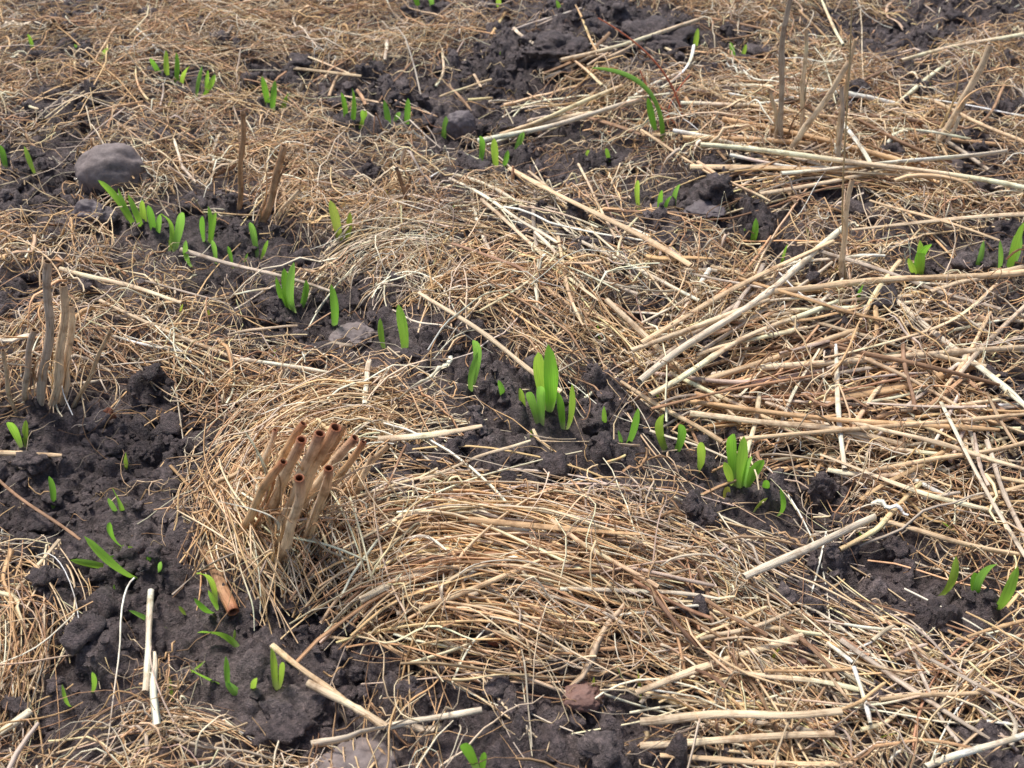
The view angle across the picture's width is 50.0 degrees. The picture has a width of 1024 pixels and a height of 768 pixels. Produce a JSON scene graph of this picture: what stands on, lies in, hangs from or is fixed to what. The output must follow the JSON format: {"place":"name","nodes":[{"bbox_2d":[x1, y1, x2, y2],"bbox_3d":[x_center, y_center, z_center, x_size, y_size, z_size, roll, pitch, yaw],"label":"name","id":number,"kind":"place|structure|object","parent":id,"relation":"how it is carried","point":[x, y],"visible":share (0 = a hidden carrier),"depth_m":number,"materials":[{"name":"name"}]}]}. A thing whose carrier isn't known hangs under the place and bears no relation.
{"place":"outdoors","nodes":[
{"label":"outdoors","id":0,"kind":"place"},
{"bbox_2d":[0,0,1023,767],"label":"ground","id":1,"kind":"structure","parent":0,"point":[248,658],"depth_m":1.03,"materials":[{"name":"soil"}]},
{"bbox_2d":[0,145,7,167],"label":"cereal seedling","id":2,"kind":"object","parent":1,"relation":"on","point":[3,156],"visible":0.95,"depth_m":1.32,"materials":[{"name":"green plant"}]},
{"bbox_2d":[6,420,27,447],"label":"cereal seedling","id":3,"kind":"object","parent":1,"relation":"on","point":[13,429],"visible":1,"depth_m":0.98,"materials":[{"name":"green plant"}]},
{"bbox_2d":[24,146,35,174],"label":"cereal seedling","id":4,"kind":"object","parent":1,"relation":"on","point":[29,159],"visible":0.97,"depth_m":1.30,"materials":[{"name":"green plant"}]},
{"bbox_2d":[27,34,33,47],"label":"cereal seedling","id":5,"kind":"object","parent":1,"relation":"on","point":[30,40],"visible":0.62,"depth_m":1.54,"materials":[{"name":"green plant"}]},
{"bbox_2d":[48,476,55,508],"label":"cereal seedling","id":6,"kind":"object","parent":1,"relation":"on","point":[52,487],"visible":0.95,"depth_m":0.93,"materials":[{"name":"green plant"}]},
{"bbox_2d":[0,260,114,415],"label":"stubble clump","id":7,"kind":"object","parent":1,"relation":"on","point":[61,369],"visible":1,"depth_m":0.97,"materials":[{"name":"plant"}]},
{"bbox_2d":[62,685,70,706],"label":"cereal seedling","id":8,"kind":"object","parent":1,"relation":"on","point":[65,699],"visible":1,"depth_m":0.75,"materials":[{"name":"green plant"}]},
{"bbox_2d":[71,559,103,568],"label":"cereal seedling","id":9,"kind":"object","parent":1,"relation":"on","point":[90,563],"visible":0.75,"depth_m":0.86,"materials":[{"name":"green plant"}]},
{"bbox_2d":[74,44,107,62],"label":"cereal seedling","id":10,"kind":"object","parent":1,"relation":"on","point":[103,51],"visible":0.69,"depth_m":1.51,"materials":[{"name":"green plant"}]},
{"bbox_2d":[91,672,96,690],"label":"cereal seedling","id":11,"kind":"object","parent":1,"relation":"on","point":[94,680],"visible":0.96,"depth_m":0.77,"materials":[{"name":"green plant"}]},
{"bbox_2d":[71,199,120,231],"bbox_3d":[-0.467,-0.190,1.230,0.052,0.040,0.043,0,42,0],"label":"fieldstone","id":12,"kind":"object","parent":1,"relation":"on","point":[82,206],"visible":0.84,"depth_m":1.22,"materials":[{"name":"stone"}]},
{"bbox_2d":[74,143,145,196],"bbox_3d":[-0.468,-0.245,1.283,0.080,0.073,0.069,0,42,0],"label":"fieldstone","id":13,"kind":"object","parent":1,"relation":"on","point":[112,164],"visible":0.8,"depth_m":1.26,"materials":[{"name":"grey stone"}]},
{"bbox_2d":[103,407,116,419],"bbox_3d":[-0.371,0.028,1.009,0.013,0.013,0.013,-31,50,-30],"label":"dead leaf fragment","id":14,"kind":"object","parent":1,"relation":"on","point":[108,410],"visible":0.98,"depth_m":1.01,"materials":[{"name":"brown plant"}]},
{"bbox_2d":[84,536,137,579],"bbox_3d":[-0.306,0.136,0.853,0.034,0.058,0.024,-21,46,-21],"label":"cereal seedling","id":15,"kind":"object","parent":1,"relation":"on","point":[103,555],"visible":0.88,"depth_m":0.84,"materials":[{"name":"green plant"}]},
{"bbox_2d":[107,522,121,546],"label":"cereal seedling","id":16,"kind":"object","parent":1,"relation":"on","point":[110,530],"visible":0.9,"depth_m":0.88,"materials":[{"name":"green plant"}]},
{"bbox_2d":[108,488,124,510],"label":"cereal seedling","id":17,"kind":"object","parent":1,"relation":"on","point":[113,506],"visible":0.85,"depth_m":0.92,"materials":[{"name":"green plant"}]},
{"bbox_2d":[98,180,146,226],"bbox_3d":[-0.426,-0.197,1.215,0.052,0.059,0.019,25,48,25],"label":"cereal seedling","id":18,"kind":"object","parent":1,"relation":"on","point":[118,199],"visible":0.92,"depth_m":1.21,"materials":[{"name":"green plant"}]},
{"bbox_2d":[124,453,127,469],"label":"cereal seedling","id":19,"kind":"object","parent":1,"relation":"on","point":[126,462],"visible":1,"depth_m":0.98,"materials":[{"name":"green plant"}]},
{"bbox_2d":[129,610,165,627],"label":"cereal seedling","id":20,"kind":"object","parent":1,"relation":"on","point":[140,615],"visible":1,"depth_m":0.82,"materials":[{"name":"green plant"}]},
{"bbox_2d":[146,205,161,232],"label":"cereal seedling","id":21,"kind":"object","parent":1,"relation":"on","point":[157,223],"visible":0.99,"depth_m":1.19,"materials":[{"name":"green plant"}]},
{"bbox_2d":[147,552,161,572],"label":"cereal seedling","id":22,"kind":"object","parent":1,"relation":"on","point":[159,565],"visible":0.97,"depth_m":0.86,"materials":[{"name":"green plant"}]},
{"bbox_2d":[150,51,189,83],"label":"cereal seedling","id":23,"kind":"object","parent":1,"relation":"on","point":[166,66],"visible":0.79,"depth_m":1.47,"materials":[{"name":"green plant"}]},
{"bbox_2d":[161,212,184,251],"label":"cereal seedling","id":24,"kind":"object","parent":1,"relation":"on","point":[179,228],"visible":1,"depth_m":1.19,"materials":[{"name":"green plant"}]},
{"bbox_2d":[183,241,192,267],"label":"cereal seedling","id":25,"kind":"object","parent":1,"relation":"on","point":[185,249],"visible":1,"depth_m":1.16,"materials":[{"name":"green plant"}]},
{"bbox_2d":[195,67,215,96],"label":"cereal seedling","id":26,"kind":"object","parent":1,"relation":"on","point":[209,84],"visible":0.84,"depth_m":1.45,"materials":[{"name":"green plant"}]},
{"bbox_2d":[194,572,218,613],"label":"cereal seedling","id":27,"kind":"object","parent":1,"relation":"on","point":[213,596],"visible":1,"depth_m":0.83,"materials":[{"name":"green plant"}]},
{"bbox_2d":[199,207,216,243],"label":"cereal seedling","id":28,"kind":"object","parent":1,"relation":"on","point":[211,222],"visible":0.95,"depth_m":1.19,"materials":[{"name":"green plant"}]},
{"bbox_2d":[191,657,229,683],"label":"cereal seedling","id":29,"kind":"object","parent":1,"relation":"on","point":[226,672],"visible":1,"depth_m":0.77,"materials":[{"name":"green plant"}]},
{"bbox_2d":[197,631,239,647],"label":"cereal seedling","id":30,"kind":"object","parent":1,"relation":"on","point":[233,642],"visible":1,"depth_m":0.82,"materials":[{"name":"green plant"}]},
{"bbox_2d":[211,240,233,267],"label":"cereal seedling","id":31,"kind":"object","parent":1,"relation":"on","point":[214,247],"visible":0.81,"depth_m":1.17,"materials":[{"name":"green plant"}]},
{"bbox_2d":[225,678,256,695],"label":"cereal seedling","id":32,"kind":"object","parent":1,"relation":"on","point":[232,688],"visible":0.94,"depth_m":0.78,"materials":[{"name":"green plant"}]},
{"bbox_2d":[249,222,267,258],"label":"cereal seedling","id":33,"kind":"object","parent":1,"relation":"on","point":[253,233],"visible":0.94,"depth_m":1.20,"materials":[{"name":"green plant"}]},
{"bbox_2d":[216,111,301,222],"bbox_3d":[-0.280,-0.232,1.212,0.080,0.148,0.064,-20,46,-20],"label":"stubble clump","id":34,"kind":"object","parent":1,"relation":"on","point":[265,212],"visible":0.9,"depth_m":1.21,"materials":[{"name":"plant"}]},
{"bbox_2d":[261,77,289,111],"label":"cereal seedling","id":35,"kind":"object","parent":1,"relation":"on","point":[272,97],"visible":0.85,"depth_m":1.44,"materials":[{"name":"green plant"}]},
{"bbox_2d":[270,647,284,690],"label":"cereal seedling","id":36,"kind":"object","parent":1,"relation":"on","point":[277,686],"visible":1,"depth_m":0.78,"materials":[{"name":"green plant"}]},
{"bbox_2d":[275,263,308,312],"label":"cereal seedling","id":37,"kind":"object","parent":1,"relation":"on","point":[285,292],"visible":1,"depth_m":1.11,"materials":[{"name":"green plant"}]},
{"bbox_2d":[242,684,342,763],"bbox_3d":[-0.155,0.236,0.773,0.070,0.033,0.059,-20,46,-21],"label":"soil clod","id":38,"kind":"object","parent":1,"relation":"on","point":[293,716],"visible":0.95,"depth_m":0.76,"materials":[{"name":"grey soil"}]},
{"bbox_2d":[196,421,402,615],"bbox_3d":[-0.176,0.092,0.832,0.189,0.177,0.186,0,42,0],"label":"stubble clump","id":39,"kind":"object","parent":1,"relation":"on","point":[307,487],"visible":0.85,"depth_m":0.82,"materials":[{"name":"plant"}]},
{"bbox_2d":[330,285,338,326],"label":"cereal seedling","id":40,"kind":"object","parent":1,"relation":"on","point":[334,305],"visible":1,"depth_m":1.09,"materials":[{"name":"green plant"}]},
{"bbox_2d":[329,200,351,245],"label":"cereal seedling","id":41,"kind":"object","parent":1,"relation":"on","point":[335,217],"visible":0.89,"depth_m":1.21,"materials":[{"name":"green plant"}]},
{"bbox_2d":[328,321,374,346],"bbox_3d":[-0.159,-0.049,1.099,0.045,0.014,0.038,12,43,13],"label":"fieldstone","id":42,"kind":"object","parent":1,"relation":"on","point":[342,331],"visible":0.86,"depth_m":1.09,"materials":[{"name":"grey stone"}]},
{"bbox_2d":[341,89,366,129],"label":"cereal seedling","id":43,"kind":"object","parent":1,"relation":"on","point":[345,109],"visible":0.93,"depth_m":1.40,"materials":[{"name":"green plant"}]},
{"bbox_2d":[312,737,400,767],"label":"fieldstone","id":44,"kind":"object","parent":1,"relation":"on","point":[361,752],"visible":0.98,"depth_m":0.74,"materials":[{"name":"grey stone"}]},
{"bbox_2d":[378,319,385,348],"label":"cereal seedling","id":45,"kind":"object","parent":1,"relation":"on","point":[380,332],"visible":0.98,"depth_m":1.08,"materials":[{"name":"green plant"}]},
{"bbox_2d":[360,99,410,125],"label":"cereal seedling","id":46,"kind":"object","parent":1,"relation":"on","point":[407,113],"visible":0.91,"depth_m":1.40,"materials":[{"name":"green plant"}]},
{"bbox_2d":[364,467,429,507],"bbox_3d":[-0.095,0.089,0.908,0.056,0.028,0.050,0,42,0],"label":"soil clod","id":47,"kind":"object","parent":1,"relation":"on","point":[405,472],"visible":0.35,"depth_m":0.90,"materials":[{"name":"black soil"}]},
{"bbox_2d":[394,112,400,121],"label":"cereal seedling","id":48,"kind":"object","parent":1,"relation":"on","point":[398,114],"visible":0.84,"depth_m":1.42,"materials":[{"name":"green plant"}]},
{"bbox_2d":[396,304,408,347],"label":"cereal seedling","id":49,"kind":"object","parent":1,"relation":"on","point":[402,325],"visible":0.86,"depth_m":1.06,"materials":[{"name":"green plant"}]},
{"bbox_2d":[394,167,411,213],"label":"twig","id":50,"kind":"object","parent":1,"relation":"on","point":[403,189],"visible":0.69,"depth_m":1.24,"materials":[{"name":"wood"}]},
{"bbox_2d":[441,117,447,138],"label":"cereal seedling","id":51,"kind":"object","parent":1,"relation":"on","point":[444,132],"visible":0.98,"depth_m":1.39,"materials":[{"name":"green plant"}]},
{"bbox_2d":[446,110,476,141],"bbox_3d":[-0.066,-0.328,1.404,0.043,0.043,0.035,0,42,0],"label":"fieldstone","id":52,"kind":"object","parent":1,"relation":"on","point":[460,123],"visible":0.89,"depth_m":1.39,"materials":[{"name":"stone"}]},
{"bbox_2d":[460,743,486,767],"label":"cereal seedling","id":53,"kind":"object","parent":1,"relation":"on","point":[467,750],"visible":1,"depth_m":0.73,"materials":[{"name":"green plant"}]},
{"bbox_2d":[468,340,481,391],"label":"cereal seedling","id":54,"kind":"object","parent":1,"relation":"on","point":[474,367],"visible":0.99,"depth_m":1.01,"materials":[{"name":"green plant"}]},
{"bbox_2d":[479,136,508,167],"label":"cereal seedling","id":55,"kind":"object","parent":1,"relation":"on","point":[494,153],"visible":0.75,"depth_m":1.32,"materials":[{"name":"green plant"}]},
{"bbox_2d":[487,635,501,646],"bbox_3d":[-0.013,0.189,0.808,0.011,0.008,0.010,-28,49,-27],"label":"dead leaf fragment","id":56,"kind":"object","parent":1,"relation":"on","point":[494,643],"visible":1,"depth_m":0.81,"materials":[{"name":"brown plant"}]},
{"bbox_2d":[140,0,851,398],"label":"grass stem","id":57,"kind":"object","parent":1,"relation":"on","point":[842,224],"visible":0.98,"depth_m":1.03,"materials":[{"name":"plant"}]},
{"bbox_2d":[498,380,504,395],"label":"cereal seedling","id":58,"kind":"object","parent":1,"relation":"on","point":[501,388],"visible":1,"depth_m":0.99,"materials":[{"name":"green plant"}]},
{"bbox_2d":[493,447,526,465],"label":"soil clod","id":59,"kind":"object","parent":1,"relation":"on","point":[515,459],"visible":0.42,"depth_m":0.94,"materials":[{"name":"black soil"}]},
{"bbox_2d":[0,0,1023,767],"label":"dead grass litter","id":60,"kind":"object","parent":1,"relation":"on","point":[434,520],"visible":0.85,"depth_m":1.03,"materials":[{"name":"beige plant"}]},
{"bbox_2d":[0,0,1023,767],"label":"straw stalks","id":61,"kind":"object","parent":1,"relation":"on","point":[904,358],"visible":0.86,"depth_m":1.02,"materials":[{"name":"beige plant"}]},
{"bbox_2d":[514,132,524,149],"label":"cereal seedling","id":62,"kind":"object","parent":1,"relation":"on","point":[520,138],"visible":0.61,"depth_m":1.37,"materials":[{"name":"green plant"}]},
{"bbox_2d":[519,388,525,406],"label":"cereal seedling","id":63,"kind":"object","parent":1,"relation":"on","point":[521,397],"visible":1,"depth_m":0.99,"materials":[{"name":"green plant"}]},
{"bbox_2d":[526,386,544,425],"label":"cereal seedling","id":64,"kind":"object","parent":1,"relation":"on","point":[537,408],"visible":1,"depth_m":0.99,"materials":[{"name":"green plant"}]},
{"bbox_2d":[533,345,558,411],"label":"cereal seedling","id":65,"kind":"object","parent":1,"relation":"on","point":[546,373],"visible":0.94,"depth_m":0.97,"materials":[{"name":"green plant"}]},
{"bbox_2d":[522,30,605,73],"bbox_3d":[0.070,-0.452,1.502,0.106,0.052,0.096,-25,47,-25],"label":"soil clod","id":66,"kind":"object","parent":1,"relation":"on","point":[550,48],"visible":0.93,"depth_m":1.48,"materials":[{"name":"grey soil"}]},
{"bbox_2d":[557,385,575,429],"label":"cereal seedling","id":67,"kind":"object","parent":1,"relation":"on","point":[561,408],"visible":1,"depth_m":0.97,"materials":[{"name":"green plant"}]},
{"bbox_2d":[113,46,1023,738],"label":"weed sprouts","id":68,"kind":"object","parent":1,"relation":"on","point":[531,436],"visible":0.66,"depth_m":0.91,"materials":[{"name":"green plant"}]},
{"bbox_2d":[562,680,604,712],"bbox_3d":[0.051,0.223,0.779,0.031,0.016,0.024,0,42,0],"label":"fieldstone","id":69,"kind":"object","parent":1,"relation":"on","point":[584,693],"visible":1,"depth_m":0.77,"materials":[{"name":"red stone"}]},
{"bbox_2d":[602,407,606,422],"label":"cereal seedling","id":70,"kind":"object","parent":1,"relation":"on","point":[604,417],"visible":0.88,"depth_m":0.98,"materials":[{"name":"green plant"}]},
{"bbox_2d":[605,148,610,161],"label":"cereal seedling","id":71,"kind":"object","parent":1,"relation":"on","point":[607,153],"visible":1,"depth_m":1.34,"materials":[{"name":"green plant"}]},
{"bbox_2d":[592,67,664,140],"bbox_3d":[0.139,-0.336,1.318,0.102,0.113,0.013,-12,43,-13],"label":"grass blade plant","id":72,"kind":"object","parent":1,"relation":"on","point":[650,112],"depth_m":1.33,"materials":[{"name":"green plant"}]},
{"bbox_2d":[618,409,639,442],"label":"cereal seedling","id":73,"kind":"object","parent":1,"relation":"on","point":[634,426],"visible":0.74,"depth_m":0.94,"materials":[{"name":"green plant"}]},
{"bbox_2d":[634,180,639,209],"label":"cereal seedling","id":74,"kind":"object","parent":1,"relation":"on","point":[637,192],"visible":0.88,"depth_m":1.24,"materials":[{"name":"green plant"}]},
{"bbox_2d":[614,14,699,56],"bbox_3d":[0.193,-0.479,1.545,0.130,0.057,0.100,14,44,15],"label":"soil clod","id":75,"kind":"object","parent":1,"relation":"on","point":[674,39],"visible":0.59,"depth_m":1.53,"materials":[{"name":"grey soil"}]},
{"bbox_2d":[598,18,724,129],"bbox_3d":[0.212,-0.359,1.366,0.220,0.168,0.059,2,42,3],"label":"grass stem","id":76,"kind":"object","parent":1,"relation":"on","point":[671,85],"visible":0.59,"depth_m":1.37,"materials":[{"name":"plant"}]},
{"bbox_2d":[657,190,671,207],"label":"cereal seedling","id":77,"kind":"object","parent":1,"relation":"on","point":[660,198],"visible":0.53,"depth_m":1.22,"materials":[{"name":"green plant"}]},
{"bbox_2d":[655,414,685,452],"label":"cereal seedling","id":78,"kind":"object","parent":1,"relation":"on","point":[659,432],"visible":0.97,"depth_m":0.96,"materials":[{"name":"green plant"}]},
{"bbox_2d":[672,184,679,205],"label":"cereal seedling","id":79,"kind":"object","parent":1,"relation":"on","point":[675,192],"visible":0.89,"depth_m":1.24,"materials":[{"name":"green plant"}]},
{"bbox_2d":[693,29,698,48],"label":"cereal seedling","id":80,"kind":"object","parent":1,"relation":"on","point":[696,39],"visible":0.62,"depth_m":1.53,"materials":[{"name":"green plant"}]},
{"bbox_2d":[697,442,705,472],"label":"cereal seedling","id":81,"kind":"object","parent":1,"relation":"on","point":[701,452],"visible":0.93,"depth_m":0.95,"materials":[{"name":"green plant"}]},
{"bbox_2d":[684,199,725,217],"bbox_3d":[0.215,-0.197,1.226,0.048,0.014,0.043,0,42,0],"label":"field stone","id":82,"kind":"object","parent":1,"relation":"on","point":[700,207],"visible":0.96,"depth_m":1.22,"materials":[{"name":"stone"}]},
{"bbox_2d":[723,486,729,497],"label":"cereal seedling","id":83,"kind":"object","parent":1,"relation":"on","point":[726,489],"visible":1,"depth_m":0.93,"materials":[{"name":"green plant"}]},
{"bbox_2d":[723,434,747,488],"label":"cereal seedling","id":84,"kind":"object","parent":1,"relation":"on","point":[735,467],"visible":1,"depth_m":0.94,"materials":[{"name":"green plant"}]},
{"bbox_2d":[729,42,746,54],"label":"cereal seedling","id":85,"kind":"object","parent":1,"relation":"on","point":[744,50],"visible":0.5,"depth_m":1.51,"materials":[{"name":"green plant"}]},
{"bbox_2d":[744,219,758,242],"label":"cereal seedling","id":86,"kind":"object","parent":1,"relation":"on","point":[755,228],"visible":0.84,"depth_m":1.18,"materials":[{"name":"green plant"}]},
{"bbox_2d":[743,456,763,487],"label":"cereal seedling","id":87,"kind":"object","parent":1,"relation":"on","point":[750,475],"visible":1,"depth_m":0.95,"materials":[{"name":"green plant"}]},
{"bbox_2d":[762,480,769,488],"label":"cereal seedling","id":88,"kind":"object","parent":1,"relation":"on","point":[766,484],"visible":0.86,"depth_m":0.93,"materials":[{"name":"green plant"}]},
{"bbox_2d":[777,489,785,516],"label":"cereal seedling","id":89,"kind":"object","parent":1,"relation":"on","point":[783,501],"visible":0.98,"depth_m":0.93,"materials":[{"name":"green plant"}]},
{"bbox_2d":[780,245,787,262],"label":"cereal seedling","id":90,"kind":"object","parent":1,"relation":"on","point":[783,254],"visible":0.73,"depth_m":1.16,"materials":[{"name":"green plant"}]},
{"bbox_2d":[776,645,813,673],"bbox_3d":[0.209,0.204,0.811,0.031,0.018,0.025,0,42,0],"label":"soil clod","id":91,"kind":"object","parent":1,"relation":"on","point":[803,660],"visible":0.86,"depth_m":0.81,"materials":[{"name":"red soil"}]},
{"bbox_2d":[746,0,874,165],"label":"stubble clump","id":92,"kind":"object","parent":1,"relation":"on","point":[803,128],"visible":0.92,"depth_m":1.26,"materials":[{"name":"plant"}]},
{"bbox_2d":[796,471,840,510],"bbox_3d":[0.269,0.093,0.959,0.032,0.044,0.028,-20,46,-20],"label":"soil clod","id":93,"kind":"object","parent":1,"relation":"on","point":[823,487],"visible":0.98,"depth_m":0.95,"materials":[{"name":"black soil"}]},
{"bbox_2d":[834,179,854,288],"bbox_3d":[0.329,-0.145,1.100,0.039,0.139,0.050,0,42,0],"label":"stubble clump","id":94,"kind":"object","parent":1,"relation":"on","point":[845,216],"visible":0.86,"depth_m":1.09,"materials":[{"name":"plant"}]},
{"bbox_2d":[857,284,863,301],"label":"cereal seedling","id":95,"kind":"object","parent":1,"relation":"on","point":[860,290],"visible":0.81,"depth_m":1.10,"materials":[{"name":"green plant"}]},
{"bbox_2d":[852,689,895,720],"bbox_3d":[0.258,0.229,0.782,0.036,0.024,0.026,0,42,0],"label":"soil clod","id":96,"kind":"object","parent":1,"relation":"on","point":[874,714],"visible":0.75,"depth_m":0.77,"materials":[{"name":"black soil"}]},
{"bbox_2d":[907,241,931,274],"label":"cereal seedling","id":97,"kind":"object","parent":1,"relation":"on","point":[917,266],"visible":0.77,"depth_m":1.13,"materials":[{"name":"green plant"}]},
{"bbox_2d":[938,557,958,595],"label":"cereal seedling","id":98,"kind":"object","parent":1,"relation":"on","point":[953,577],"visible":1,"depth_m":0.87,"materials":[{"name":"green plant"}]},
{"bbox_2d":[921,44,1014,148],"bbox_3d":[0.535,-0.332,1.311,0.104,0.141,0.050,15,44,16],"label":"stubble clump","id":99,"kind":"object","parent":1,"relation":"on","point":[955,118],"visible":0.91,"depth_m":1.31,"materials":[{"name":"plant"}]},
{"bbox_2d":[975,241,984,264],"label":"cereal seedling","id":100,"kind":"object","parent":1,"relation":"on","point":[980,254],"visible":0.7,"depth_m":1.14,"materials":[{"name":"green plant"}]},
{"bbox_2d":[970,564,1018,609],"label":"cereal seedling","id":101,"kind":"object","parent":1,"relation":"on","point":[1007,593],"visible":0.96,"depth_m":0.84,"materials":[{"name":"green plant"}]},
{"bbox_2d":[998,222,1023,267],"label":"cereal seedling","id":102,"kind":"object","parent":1,"relation":"on","point":[1016,243],"visible":0.71,"depth_m":1.13,"materials":[{"name":"green plant"}]}
]}

